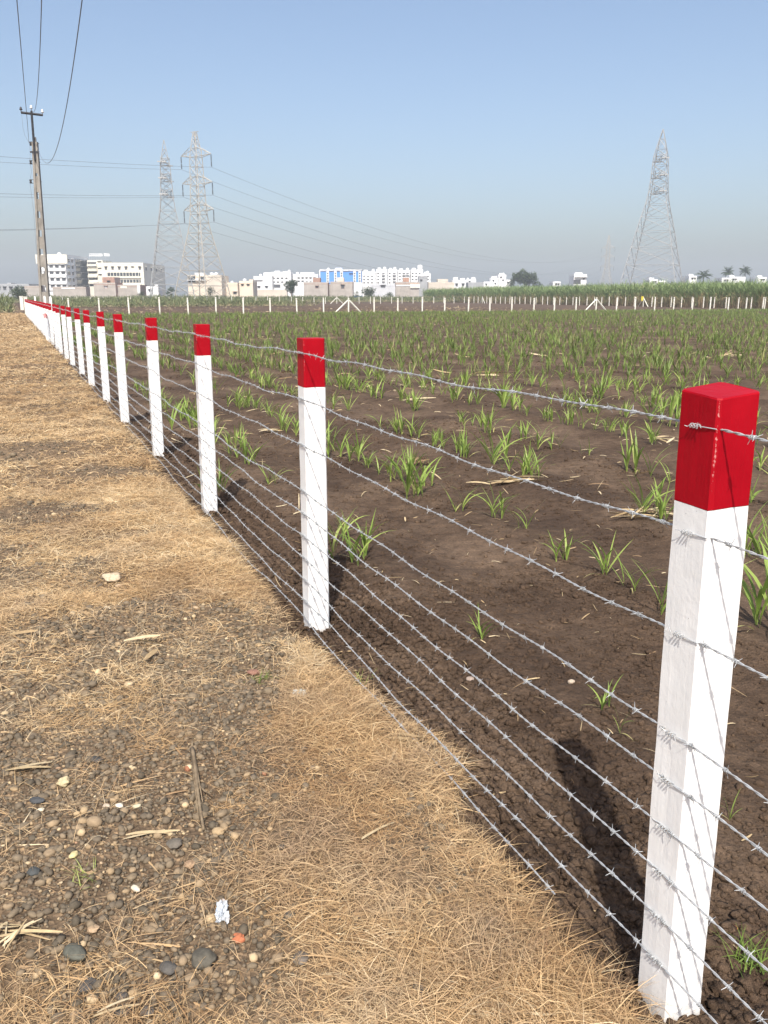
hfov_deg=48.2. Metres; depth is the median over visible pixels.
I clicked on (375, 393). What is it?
cane seedling
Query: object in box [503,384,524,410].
cane seedling
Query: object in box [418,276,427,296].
grey house
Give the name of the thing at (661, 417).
barbed wire
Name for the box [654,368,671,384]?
cane seedling
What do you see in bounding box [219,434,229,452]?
cane seedling
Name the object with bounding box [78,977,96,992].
stone
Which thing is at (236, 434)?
cane seedling
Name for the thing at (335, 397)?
cane seedling
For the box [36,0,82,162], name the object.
overhead wire
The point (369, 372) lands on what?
cane seedling
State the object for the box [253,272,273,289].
white block
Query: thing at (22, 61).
overhead wire
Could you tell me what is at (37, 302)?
fence post
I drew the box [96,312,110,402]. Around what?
fence post
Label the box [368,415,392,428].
cane seedling
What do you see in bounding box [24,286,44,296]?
plain wall
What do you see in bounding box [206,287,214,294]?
shrub
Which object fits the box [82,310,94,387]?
fence post
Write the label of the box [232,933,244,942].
brick fragment
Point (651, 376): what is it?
cane seedling
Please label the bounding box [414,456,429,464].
straw heap
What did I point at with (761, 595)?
cane seedling
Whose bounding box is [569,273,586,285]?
white house
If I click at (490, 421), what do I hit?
cane seedling
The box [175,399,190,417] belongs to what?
cane seedling
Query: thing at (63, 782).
stone
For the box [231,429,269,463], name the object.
cane seedling
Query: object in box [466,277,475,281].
white house
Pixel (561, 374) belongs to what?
cane seedling
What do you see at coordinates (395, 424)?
cane seedling
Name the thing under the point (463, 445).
cane seedling
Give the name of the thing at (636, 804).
barbed wire
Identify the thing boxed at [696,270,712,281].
palm tree
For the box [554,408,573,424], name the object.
cane seedling
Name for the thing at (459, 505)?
cane seedling
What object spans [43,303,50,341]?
fence post
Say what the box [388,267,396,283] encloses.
apartment building
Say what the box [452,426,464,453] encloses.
cane seedling
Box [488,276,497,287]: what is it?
white house
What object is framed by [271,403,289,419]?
cane seedling
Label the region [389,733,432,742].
dead leaf
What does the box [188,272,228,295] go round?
modern house
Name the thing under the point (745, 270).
palm tree
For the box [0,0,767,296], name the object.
sky
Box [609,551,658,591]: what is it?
cane seedling
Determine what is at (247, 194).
conductor
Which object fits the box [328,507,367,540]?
cane seedling
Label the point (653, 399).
cane seedling
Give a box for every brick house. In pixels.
[93,277,122,296]
[304,278,329,296]
[330,277,353,296]
[395,278,419,296]
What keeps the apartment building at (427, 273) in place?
on the field soil
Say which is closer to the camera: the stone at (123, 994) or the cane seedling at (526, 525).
the stone at (123, 994)
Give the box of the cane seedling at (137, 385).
[129,379,145,390]
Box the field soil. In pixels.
[15,297,767,1023]
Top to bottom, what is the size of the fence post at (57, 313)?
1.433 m
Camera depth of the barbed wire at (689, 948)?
2.29 m
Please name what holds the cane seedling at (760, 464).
on the field soil
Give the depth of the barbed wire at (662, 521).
2.30 m
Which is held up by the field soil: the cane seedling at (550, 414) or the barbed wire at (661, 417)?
the cane seedling at (550, 414)
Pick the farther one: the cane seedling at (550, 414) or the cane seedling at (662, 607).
the cane seedling at (550, 414)
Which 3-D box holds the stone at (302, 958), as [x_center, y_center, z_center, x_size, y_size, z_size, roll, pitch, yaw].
[-0.196,1.051,2.021,0.039,0.016,0.040,7,16,26]
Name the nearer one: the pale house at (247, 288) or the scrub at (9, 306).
the scrub at (9, 306)
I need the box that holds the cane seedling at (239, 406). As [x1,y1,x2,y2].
[230,392,250,409]
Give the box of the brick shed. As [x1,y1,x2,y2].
[117,285,146,296]
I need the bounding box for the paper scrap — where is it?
[292,689,305,694]
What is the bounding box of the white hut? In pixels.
[146,284,162,296]
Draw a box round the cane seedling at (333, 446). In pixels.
[326,421,352,457]
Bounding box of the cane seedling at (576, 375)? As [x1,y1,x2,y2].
[572,368,585,380]
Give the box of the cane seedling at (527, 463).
[515,447,543,477]
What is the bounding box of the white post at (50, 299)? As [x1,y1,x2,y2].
[49,296,53,329]
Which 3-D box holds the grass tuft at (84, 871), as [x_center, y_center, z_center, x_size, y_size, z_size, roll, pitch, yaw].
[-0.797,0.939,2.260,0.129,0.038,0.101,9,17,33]
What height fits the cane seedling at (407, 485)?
0.438 m
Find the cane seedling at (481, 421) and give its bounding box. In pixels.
[476,407,495,426]
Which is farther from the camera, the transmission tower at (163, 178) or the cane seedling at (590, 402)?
the transmission tower at (163, 178)
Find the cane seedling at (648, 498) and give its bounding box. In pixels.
[621,474,673,513]
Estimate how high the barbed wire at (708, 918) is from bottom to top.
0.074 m
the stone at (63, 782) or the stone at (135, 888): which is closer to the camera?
the stone at (135, 888)
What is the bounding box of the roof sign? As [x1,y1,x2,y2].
[89,253,109,259]
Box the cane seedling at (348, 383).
[335,371,360,390]
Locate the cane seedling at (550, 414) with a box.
[543,404,553,420]
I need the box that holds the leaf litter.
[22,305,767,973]
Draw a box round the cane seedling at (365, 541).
[328,509,393,564]
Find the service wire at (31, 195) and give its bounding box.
[22,122,37,265]
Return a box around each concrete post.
[336,298,359,311]
[586,297,605,309]
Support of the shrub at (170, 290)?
on the field soil
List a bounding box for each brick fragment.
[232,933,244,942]
[247,669,259,675]
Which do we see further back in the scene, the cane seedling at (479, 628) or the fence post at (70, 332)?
the fence post at (70, 332)
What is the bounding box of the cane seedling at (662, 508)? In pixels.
[636,482,673,520]
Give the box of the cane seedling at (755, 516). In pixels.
[746,501,767,538]
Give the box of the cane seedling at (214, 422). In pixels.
[188,413,220,433]
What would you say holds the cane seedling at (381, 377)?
on the field soil
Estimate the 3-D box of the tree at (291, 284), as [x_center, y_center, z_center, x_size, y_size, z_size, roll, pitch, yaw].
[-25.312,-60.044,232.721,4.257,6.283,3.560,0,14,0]
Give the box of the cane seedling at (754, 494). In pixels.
[749,477,763,502]
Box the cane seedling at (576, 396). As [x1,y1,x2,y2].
[565,391,579,407]
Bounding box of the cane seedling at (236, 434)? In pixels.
[223,421,249,447]
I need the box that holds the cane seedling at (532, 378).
[527,367,537,384]
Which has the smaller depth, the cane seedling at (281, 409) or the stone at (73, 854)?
the stone at (73, 854)
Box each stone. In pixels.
[26,866,39,875]
[29,797,44,803]
[56,776,70,787]
[63,943,86,961]
[69,851,77,857]
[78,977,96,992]
[87,924,99,933]
[91,756,101,762]
[102,572,120,581]
[114,1003,130,1017]
[115,803,122,807]
[115,992,127,1000]
[131,885,139,891]
[132,803,140,808]
[140,1006,153,1017]
[159,961,176,975]
[166,838,181,848]
[184,860,194,868]
[191,947,216,969]
[283,911,294,918]
[293,951,308,964]
[413,982,424,992]
[466,676,473,680]
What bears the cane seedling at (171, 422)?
on the field soil
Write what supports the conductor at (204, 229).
hanging from the transmission tower at (606, 258)
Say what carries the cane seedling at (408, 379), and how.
on the field soil
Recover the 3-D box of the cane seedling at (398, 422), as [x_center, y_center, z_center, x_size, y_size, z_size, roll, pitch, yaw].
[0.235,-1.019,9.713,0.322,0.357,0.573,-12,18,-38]
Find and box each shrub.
[9,285,28,302]
[165,286,174,295]
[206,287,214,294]
[361,286,375,297]
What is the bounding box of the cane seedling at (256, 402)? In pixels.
[251,395,265,408]
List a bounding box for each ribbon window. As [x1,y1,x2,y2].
[108,273,139,275]
[121,280,140,282]
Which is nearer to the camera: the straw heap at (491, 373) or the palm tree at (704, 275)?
the straw heap at (491, 373)
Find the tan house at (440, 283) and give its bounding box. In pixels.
[427,279,453,289]
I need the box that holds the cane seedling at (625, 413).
[621,399,633,417]
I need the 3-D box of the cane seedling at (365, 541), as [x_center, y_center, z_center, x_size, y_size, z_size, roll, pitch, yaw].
[-0.178,0.140,5.151,0.501,0.344,0.414,2,14,7]
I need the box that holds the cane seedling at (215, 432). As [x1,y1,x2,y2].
[215,424,224,442]
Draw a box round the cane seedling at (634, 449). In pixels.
[620,420,677,476]
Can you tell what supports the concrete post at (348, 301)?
on the field soil
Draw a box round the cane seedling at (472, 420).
[461,411,480,426]
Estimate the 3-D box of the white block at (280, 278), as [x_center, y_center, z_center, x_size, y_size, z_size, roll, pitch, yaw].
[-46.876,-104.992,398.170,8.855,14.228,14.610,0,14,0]
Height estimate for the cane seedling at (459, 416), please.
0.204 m
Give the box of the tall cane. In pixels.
[421,277,767,306]
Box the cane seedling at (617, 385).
[614,379,628,389]
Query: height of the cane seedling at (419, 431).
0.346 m
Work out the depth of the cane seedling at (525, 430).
9.40 m
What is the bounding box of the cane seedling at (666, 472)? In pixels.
[660,462,673,481]
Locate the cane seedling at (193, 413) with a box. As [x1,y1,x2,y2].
[180,400,197,424]
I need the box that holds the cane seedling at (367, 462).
[361,450,375,467]
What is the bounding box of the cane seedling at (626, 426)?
[618,418,634,436]
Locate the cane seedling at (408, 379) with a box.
[394,368,417,386]
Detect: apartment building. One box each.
[362,269,375,296]
[376,267,386,283]
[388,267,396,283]
[398,268,409,281]
[410,265,422,281]
[423,271,430,282]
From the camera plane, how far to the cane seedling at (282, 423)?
10.25 m
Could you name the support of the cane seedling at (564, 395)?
on the field soil
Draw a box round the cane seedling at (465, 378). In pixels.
[459,366,469,385]
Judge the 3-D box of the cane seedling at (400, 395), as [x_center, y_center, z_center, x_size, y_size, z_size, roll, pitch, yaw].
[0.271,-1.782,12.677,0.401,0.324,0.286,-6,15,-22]
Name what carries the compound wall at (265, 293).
on the field soil
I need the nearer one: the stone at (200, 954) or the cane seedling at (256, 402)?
the stone at (200, 954)
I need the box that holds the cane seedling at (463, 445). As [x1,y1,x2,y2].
[450,429,480,457]
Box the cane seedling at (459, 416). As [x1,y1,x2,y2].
[456,410,465,421]
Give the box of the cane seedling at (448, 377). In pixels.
[437,365,451,381]
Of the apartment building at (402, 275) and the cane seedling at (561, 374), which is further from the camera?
the apartment building at (402, 275)
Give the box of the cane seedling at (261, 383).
[256,371,275,387]
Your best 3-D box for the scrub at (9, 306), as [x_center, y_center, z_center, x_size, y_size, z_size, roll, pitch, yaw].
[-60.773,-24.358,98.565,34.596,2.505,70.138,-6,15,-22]
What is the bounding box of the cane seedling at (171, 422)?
[162,396,196,429]
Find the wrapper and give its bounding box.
[215,898,229,923]
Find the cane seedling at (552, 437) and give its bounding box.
[528,418,565,449]
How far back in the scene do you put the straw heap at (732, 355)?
22.87 m
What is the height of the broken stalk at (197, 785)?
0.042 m
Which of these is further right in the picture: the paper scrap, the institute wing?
the paper scrap
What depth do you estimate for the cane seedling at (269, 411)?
11.09 m
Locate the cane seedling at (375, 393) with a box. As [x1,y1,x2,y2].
[369,375,384,398]
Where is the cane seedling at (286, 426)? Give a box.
[274,413,298,432]
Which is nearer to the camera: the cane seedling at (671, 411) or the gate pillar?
the cane seedling at (671, 411)
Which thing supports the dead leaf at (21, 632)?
on the gravel
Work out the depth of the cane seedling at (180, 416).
10.76 m
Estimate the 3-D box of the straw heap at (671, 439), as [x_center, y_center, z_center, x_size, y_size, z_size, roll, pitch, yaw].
[3.036,-0.778,9.432,0.603,0.129,0.320,6,15,22]
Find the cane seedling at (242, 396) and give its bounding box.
[232,386,254,407]
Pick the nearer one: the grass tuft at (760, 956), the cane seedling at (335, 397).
the grass tuft at (760, 956)
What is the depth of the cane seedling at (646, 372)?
15.52 m
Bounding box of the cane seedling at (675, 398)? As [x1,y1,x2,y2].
[663,388,683,407]
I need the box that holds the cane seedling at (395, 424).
[387,417,403,431]
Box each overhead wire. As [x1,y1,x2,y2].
[16,0,28,138]
[31,0,41,111]
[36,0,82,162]
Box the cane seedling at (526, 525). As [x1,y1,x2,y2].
[502,502,542,528]
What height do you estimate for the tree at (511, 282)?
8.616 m
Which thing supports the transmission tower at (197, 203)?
on the field soil
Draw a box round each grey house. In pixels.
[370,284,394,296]
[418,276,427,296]
[466,282,483,287]
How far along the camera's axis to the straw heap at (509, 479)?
7.27 m
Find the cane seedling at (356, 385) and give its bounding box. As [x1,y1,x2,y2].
[351,374,370,391]
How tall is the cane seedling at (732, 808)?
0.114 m
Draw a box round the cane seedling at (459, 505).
[443,487,481,511]
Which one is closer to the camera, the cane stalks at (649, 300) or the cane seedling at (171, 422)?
the cane seedling at (171, 422)
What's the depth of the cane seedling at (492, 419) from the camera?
9.95 m
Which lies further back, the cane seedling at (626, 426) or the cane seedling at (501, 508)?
the cane seedling at (626, 426)
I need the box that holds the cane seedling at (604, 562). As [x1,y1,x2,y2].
[573,532,628,576]
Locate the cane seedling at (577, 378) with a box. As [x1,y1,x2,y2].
[574,365,586,382]
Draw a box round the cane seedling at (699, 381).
[690,373,708,386]
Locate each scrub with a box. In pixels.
[0,293,17,312]
[3,293,460,302]
[28,295,319,307]
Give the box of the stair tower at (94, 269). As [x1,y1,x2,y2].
[87,260,111,296]
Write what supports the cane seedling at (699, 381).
on the field soil
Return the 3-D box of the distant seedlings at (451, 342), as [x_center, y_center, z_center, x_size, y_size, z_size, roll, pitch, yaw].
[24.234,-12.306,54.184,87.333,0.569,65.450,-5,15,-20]
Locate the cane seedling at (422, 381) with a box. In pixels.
[412,369,429,388]
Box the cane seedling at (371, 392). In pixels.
[367,382,375,395]
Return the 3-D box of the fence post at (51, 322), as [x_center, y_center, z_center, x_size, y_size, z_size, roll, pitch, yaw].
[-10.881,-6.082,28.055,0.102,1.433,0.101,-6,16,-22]
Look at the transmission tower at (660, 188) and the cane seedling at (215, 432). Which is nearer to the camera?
the cane seedling at (215, 432)
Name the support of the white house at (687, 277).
on the field soil
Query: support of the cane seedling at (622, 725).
on the field soil
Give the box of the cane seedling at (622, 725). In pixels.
[612,711,632,739]
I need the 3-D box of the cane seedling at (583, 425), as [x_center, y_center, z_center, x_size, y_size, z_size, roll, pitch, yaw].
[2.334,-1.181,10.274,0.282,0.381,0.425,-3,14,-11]
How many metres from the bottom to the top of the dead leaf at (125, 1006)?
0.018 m
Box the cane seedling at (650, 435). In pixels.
[639,419,660,444]
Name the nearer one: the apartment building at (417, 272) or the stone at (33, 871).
the stone at (33, 871)
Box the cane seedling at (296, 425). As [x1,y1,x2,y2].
[290,421,298,435]
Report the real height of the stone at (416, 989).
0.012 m
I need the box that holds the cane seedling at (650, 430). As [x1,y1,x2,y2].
[645,421,665,440]
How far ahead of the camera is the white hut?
266.41 m
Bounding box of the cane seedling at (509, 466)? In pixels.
[485,446,523,470]
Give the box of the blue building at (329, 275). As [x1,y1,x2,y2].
[319,268,361,295]
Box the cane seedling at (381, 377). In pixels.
[376,370,386,381]
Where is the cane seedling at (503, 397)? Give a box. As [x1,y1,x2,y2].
[485,379,519,407]
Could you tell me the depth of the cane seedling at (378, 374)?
16.10 m
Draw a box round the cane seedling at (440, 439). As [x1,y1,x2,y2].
[428,426,449,448]
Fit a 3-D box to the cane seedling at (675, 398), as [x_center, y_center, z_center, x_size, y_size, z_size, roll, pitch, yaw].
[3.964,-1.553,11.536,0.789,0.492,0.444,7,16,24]
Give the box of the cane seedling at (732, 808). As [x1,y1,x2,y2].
[719,788,740,819]
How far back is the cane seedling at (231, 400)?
12.09 m
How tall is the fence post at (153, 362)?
1.470 m
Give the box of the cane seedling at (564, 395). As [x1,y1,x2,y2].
[554,385,571,405]
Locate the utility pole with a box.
[19,105,49,303]
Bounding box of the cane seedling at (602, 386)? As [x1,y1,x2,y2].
[588,366,619,398]
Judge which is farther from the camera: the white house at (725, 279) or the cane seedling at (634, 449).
the white house at (725, 279)
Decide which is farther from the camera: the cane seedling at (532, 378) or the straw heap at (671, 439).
the cane seedling at (532, 378)
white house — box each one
[451,277,467,288]
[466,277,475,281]
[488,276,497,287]
[496,273,505,287]
[549,282,560,286]
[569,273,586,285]
[644,278,657,285]
[682,274,696,283]
[714,278,730,283]
[722,275,745,282]
[749,275,766,282]
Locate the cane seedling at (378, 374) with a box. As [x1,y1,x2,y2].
[368,367,382,380]
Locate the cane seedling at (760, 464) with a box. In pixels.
[754,448,767,469]
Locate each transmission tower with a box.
[149,140,194,296]
[174,131,230,298]
[600,235,614,284]
[619,129,682,284]
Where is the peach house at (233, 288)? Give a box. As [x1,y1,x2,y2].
[225,281,239,296]
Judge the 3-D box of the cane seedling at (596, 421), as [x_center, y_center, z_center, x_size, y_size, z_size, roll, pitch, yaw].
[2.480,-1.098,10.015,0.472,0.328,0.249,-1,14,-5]
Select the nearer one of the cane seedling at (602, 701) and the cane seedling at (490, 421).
the cane seedling at (602, 701)
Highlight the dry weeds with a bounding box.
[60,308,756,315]
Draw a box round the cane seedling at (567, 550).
[543,529,590,561]
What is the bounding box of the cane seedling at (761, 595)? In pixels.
[737,538,767,628]
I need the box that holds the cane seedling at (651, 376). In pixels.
[641,368,660,384]
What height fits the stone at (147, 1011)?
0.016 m
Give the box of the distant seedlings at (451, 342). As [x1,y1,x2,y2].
[53,307,767,382]
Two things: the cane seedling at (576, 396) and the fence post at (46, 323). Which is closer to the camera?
the cane seedling at (576, 396)
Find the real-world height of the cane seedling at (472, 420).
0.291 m
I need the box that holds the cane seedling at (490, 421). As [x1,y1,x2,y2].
[481,403,494,432]
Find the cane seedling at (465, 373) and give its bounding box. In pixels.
[459,370,473,381]
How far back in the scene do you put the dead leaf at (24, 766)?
2.74 m
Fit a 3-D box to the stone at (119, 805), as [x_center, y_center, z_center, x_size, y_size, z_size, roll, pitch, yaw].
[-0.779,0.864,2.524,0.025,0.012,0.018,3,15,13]
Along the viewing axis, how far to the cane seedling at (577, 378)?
15.57 m
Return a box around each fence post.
[32,301,35,325]
[35,301,38,328]
[36,301,40,330]
[39,302,42,332]
[40,302,44,334]
[42,303,45,337]
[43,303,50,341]
[48,304,54,344]
[52,304,58,348]
[55,305,62,353]
[60,306,68,358]
[65,307,74,364]
[74,308,84,375]
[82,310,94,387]
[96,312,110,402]
[112,314,129,422]
[145,318,163,455]
[192,324,217,515]
[296,337,328,631]
[637,382,759,1022]
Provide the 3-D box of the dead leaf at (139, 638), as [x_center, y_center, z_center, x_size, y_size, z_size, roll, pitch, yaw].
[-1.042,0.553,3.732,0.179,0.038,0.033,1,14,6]
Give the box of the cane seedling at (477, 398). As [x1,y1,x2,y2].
[466,389,485,403]
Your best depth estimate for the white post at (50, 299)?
36.10 m
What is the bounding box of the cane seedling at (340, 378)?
[333,364,360,389]
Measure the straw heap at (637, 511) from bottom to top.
0.122 m
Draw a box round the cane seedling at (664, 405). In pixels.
[637,389,672,422]
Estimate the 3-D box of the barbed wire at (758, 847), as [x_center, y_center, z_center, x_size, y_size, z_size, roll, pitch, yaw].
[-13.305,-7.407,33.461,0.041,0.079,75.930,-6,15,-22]
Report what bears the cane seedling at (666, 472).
on the field soil
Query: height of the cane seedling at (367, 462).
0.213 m
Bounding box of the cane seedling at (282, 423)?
[270,411,290,429]
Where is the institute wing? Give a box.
[101,263,165,295]
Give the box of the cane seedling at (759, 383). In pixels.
[750,374,767,388]
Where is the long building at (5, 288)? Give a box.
[0,283,38,296]
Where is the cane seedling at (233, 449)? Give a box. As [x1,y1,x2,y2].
[217,434,249,457]
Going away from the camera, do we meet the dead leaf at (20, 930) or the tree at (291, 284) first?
the dead leaf at (20, 930)
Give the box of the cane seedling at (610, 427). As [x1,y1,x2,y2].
[601,416,619,431]
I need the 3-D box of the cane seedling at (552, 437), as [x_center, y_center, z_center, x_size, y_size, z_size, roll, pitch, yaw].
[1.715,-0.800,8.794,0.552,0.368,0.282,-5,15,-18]
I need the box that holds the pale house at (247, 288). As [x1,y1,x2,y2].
[239,279,257,298]
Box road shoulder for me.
[0,303,632,1023]
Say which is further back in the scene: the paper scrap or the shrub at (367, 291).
the shrub at (367, 291)
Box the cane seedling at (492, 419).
[474,407,505,430]
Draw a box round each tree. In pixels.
[283,280,297,295]
[506,278,514,286]
[511,269,542,286]
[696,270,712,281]
[721,266,733,276]
[739,265,750,276]
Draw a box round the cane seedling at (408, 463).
[399,446,440,485]
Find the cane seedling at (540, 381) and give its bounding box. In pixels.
[537,372,547,386]
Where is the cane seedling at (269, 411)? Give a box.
[264,400,282,415]
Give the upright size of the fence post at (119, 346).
1.459 m
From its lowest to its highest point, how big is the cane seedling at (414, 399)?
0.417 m
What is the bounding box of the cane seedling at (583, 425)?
[571,401,591,427]
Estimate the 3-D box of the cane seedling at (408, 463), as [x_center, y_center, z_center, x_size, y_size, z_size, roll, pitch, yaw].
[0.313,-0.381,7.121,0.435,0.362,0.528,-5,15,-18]
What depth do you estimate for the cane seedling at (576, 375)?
15.74 m
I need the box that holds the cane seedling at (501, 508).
[473,480,513,518]
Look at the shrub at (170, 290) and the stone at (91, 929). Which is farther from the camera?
the shrub at (170, 290)
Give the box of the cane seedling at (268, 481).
[253,459,288,484]
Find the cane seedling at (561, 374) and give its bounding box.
[553,368,565,379]
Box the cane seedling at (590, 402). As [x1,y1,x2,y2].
[585,396,605,412]
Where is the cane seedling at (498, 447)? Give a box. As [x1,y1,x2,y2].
[468,418,525,464]
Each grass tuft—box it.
[60,858,99,889]
[251,666,276,683]
[348,671,377,685]
[710,922,767,980]
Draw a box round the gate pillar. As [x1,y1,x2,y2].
[19,296,23,309]
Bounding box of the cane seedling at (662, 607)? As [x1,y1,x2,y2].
[631,558,752,614]
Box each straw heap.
[258,428,282,431]
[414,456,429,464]
[466,471,546,483]
[474,371,511,375]
[610,506,672,518]
[644,435,676,442]
[719,350,741,356]
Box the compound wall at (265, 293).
[257,290,287,296]
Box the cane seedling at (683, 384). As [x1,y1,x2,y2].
[675,371,698,389]
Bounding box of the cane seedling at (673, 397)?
[656,385,682,409]
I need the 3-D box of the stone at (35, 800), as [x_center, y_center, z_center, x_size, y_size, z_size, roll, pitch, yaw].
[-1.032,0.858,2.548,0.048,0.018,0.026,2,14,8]
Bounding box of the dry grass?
[0,312,703,1023]
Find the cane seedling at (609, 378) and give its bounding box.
[599,373,611,388]
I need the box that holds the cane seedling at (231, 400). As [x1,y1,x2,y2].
[227,394,240,406]
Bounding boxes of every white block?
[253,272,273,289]
[273,270,293,296]
[293,272,318,296]
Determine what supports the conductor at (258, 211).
hanging from the transmission tower at (197, 203)
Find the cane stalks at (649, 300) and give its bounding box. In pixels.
[436,292,767,308]
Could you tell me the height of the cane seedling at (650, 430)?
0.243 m
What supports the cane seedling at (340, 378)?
on the field soil
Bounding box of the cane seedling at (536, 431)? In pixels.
[523,418,550,441]
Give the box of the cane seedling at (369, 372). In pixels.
[367,367,372,378]
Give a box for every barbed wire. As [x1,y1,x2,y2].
[26,300,767,444]
[26,308,767,802]
[26,312,767,970]
[27,306,767,679]
[28,311,767,856]
[30,314,767,910]
[30,320,554,894]
[31,318,766,1023]
[34,306,767,559]
[36,325,717,1023]
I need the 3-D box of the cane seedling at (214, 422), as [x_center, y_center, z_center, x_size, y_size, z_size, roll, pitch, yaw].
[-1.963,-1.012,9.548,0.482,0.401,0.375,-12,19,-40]
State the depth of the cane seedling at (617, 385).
14.46 m
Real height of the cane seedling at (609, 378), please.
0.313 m
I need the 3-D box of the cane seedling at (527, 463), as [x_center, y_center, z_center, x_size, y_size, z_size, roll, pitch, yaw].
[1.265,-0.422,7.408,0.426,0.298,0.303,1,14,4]
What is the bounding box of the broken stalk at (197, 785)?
[190,738,210,830]
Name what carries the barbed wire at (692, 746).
attached to the fence post at (714, 467)
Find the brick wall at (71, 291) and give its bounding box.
[53,287,90,298]
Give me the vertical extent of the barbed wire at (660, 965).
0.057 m
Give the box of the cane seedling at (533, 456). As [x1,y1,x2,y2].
[523,441,543,474]
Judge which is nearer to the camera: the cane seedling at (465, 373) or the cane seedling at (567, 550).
the cane seedling at (567, 550)
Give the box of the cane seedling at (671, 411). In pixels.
[648,393,680,426]
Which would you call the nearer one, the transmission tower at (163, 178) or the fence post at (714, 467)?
the fence post at (714, 467)
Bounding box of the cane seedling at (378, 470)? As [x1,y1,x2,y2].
[365,457,392,474]
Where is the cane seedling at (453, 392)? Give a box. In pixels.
[439,378,464,401]
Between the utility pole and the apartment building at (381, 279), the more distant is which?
the apartment building at (381, 279)
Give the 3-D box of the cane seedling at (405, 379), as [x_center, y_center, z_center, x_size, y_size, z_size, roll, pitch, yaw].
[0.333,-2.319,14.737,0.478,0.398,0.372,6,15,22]
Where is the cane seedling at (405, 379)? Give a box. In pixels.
[398,367,411,386]
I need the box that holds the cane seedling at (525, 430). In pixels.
[513,420,535,439]
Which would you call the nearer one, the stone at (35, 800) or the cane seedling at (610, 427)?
the stone at (35, 800)
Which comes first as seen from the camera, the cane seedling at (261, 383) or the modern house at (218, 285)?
the cane seedling at (261, 383)
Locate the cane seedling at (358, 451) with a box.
[343,429,371,460]
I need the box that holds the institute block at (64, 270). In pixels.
[35,252,88,296]
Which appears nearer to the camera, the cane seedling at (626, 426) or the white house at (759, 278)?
the cane seedling at (626, 426)
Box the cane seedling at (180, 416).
[176,400,184,420]
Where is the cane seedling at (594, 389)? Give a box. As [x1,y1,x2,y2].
[590,383,599,396]
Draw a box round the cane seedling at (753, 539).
[744,514,767,559]
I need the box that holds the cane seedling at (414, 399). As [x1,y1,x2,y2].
[399,389,427,410]
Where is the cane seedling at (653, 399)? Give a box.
[650,387,670,407]
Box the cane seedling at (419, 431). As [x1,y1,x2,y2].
[403,413,434,437]
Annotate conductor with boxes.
[0,156,607,262]
[2,223,596,285]
[3,222,609,283]
[4,162,591,262]
[27,194,613,274]
[28,197,595,274]
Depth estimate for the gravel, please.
2.64 m
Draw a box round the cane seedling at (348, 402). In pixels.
[340,394,356,409]
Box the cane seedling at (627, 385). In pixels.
[621,373,633,390]
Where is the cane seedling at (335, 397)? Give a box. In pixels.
[326,388,347,405]
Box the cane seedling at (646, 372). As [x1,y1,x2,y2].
[641,366,647,381]
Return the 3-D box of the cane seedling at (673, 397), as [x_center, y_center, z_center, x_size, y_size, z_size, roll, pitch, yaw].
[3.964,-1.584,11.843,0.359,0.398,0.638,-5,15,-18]
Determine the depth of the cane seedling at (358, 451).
8.23 m
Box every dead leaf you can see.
[0,918,62,951]
[5,761,51,770]
[10,628,37,635]
[94,997,138,1015]
[124,634,162,644]
[124,829,179,838]
[144,649,157,659]
[362,822,394,838]
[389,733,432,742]
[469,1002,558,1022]
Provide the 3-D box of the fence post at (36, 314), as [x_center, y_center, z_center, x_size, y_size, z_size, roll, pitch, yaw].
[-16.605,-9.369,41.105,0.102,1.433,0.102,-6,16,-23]
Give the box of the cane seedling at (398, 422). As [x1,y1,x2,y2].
[392,405,417,435]
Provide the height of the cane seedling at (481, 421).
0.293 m
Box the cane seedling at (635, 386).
[630,370,650,393]
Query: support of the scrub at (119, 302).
on the field soil
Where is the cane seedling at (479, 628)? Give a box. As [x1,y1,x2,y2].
[466,607,500,639]
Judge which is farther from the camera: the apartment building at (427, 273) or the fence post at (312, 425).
the apartment building at (427, 273)
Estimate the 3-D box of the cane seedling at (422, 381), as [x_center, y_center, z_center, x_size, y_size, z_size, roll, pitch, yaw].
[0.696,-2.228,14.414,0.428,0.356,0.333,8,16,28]
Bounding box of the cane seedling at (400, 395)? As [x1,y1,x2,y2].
[392,383,405,400]
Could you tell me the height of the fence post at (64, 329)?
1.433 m
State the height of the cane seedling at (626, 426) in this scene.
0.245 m
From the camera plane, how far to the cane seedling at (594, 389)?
13.46 m
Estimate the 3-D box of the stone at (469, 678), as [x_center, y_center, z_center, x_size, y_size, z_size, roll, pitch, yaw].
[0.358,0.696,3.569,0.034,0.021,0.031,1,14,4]
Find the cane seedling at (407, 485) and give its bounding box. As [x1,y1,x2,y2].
[383,449,449,496]
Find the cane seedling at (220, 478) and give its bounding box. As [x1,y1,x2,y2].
[193,464,236,491]
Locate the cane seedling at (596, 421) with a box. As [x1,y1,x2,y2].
[587,412,607,429]
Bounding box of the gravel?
[0,343,592,1023]
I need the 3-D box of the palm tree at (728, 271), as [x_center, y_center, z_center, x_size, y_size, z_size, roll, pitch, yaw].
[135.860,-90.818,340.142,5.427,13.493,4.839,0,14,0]
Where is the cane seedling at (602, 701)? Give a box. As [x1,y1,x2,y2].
[587,677,620,709]
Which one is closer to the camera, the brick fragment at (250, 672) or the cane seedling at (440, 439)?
the brick fragment at (250, 672)
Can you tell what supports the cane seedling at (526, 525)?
on the field soil
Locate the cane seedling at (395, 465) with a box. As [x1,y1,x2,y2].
[377,445,425,481]
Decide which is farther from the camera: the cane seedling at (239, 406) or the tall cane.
the tall cane
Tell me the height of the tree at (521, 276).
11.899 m
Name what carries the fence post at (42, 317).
on the road shoulder

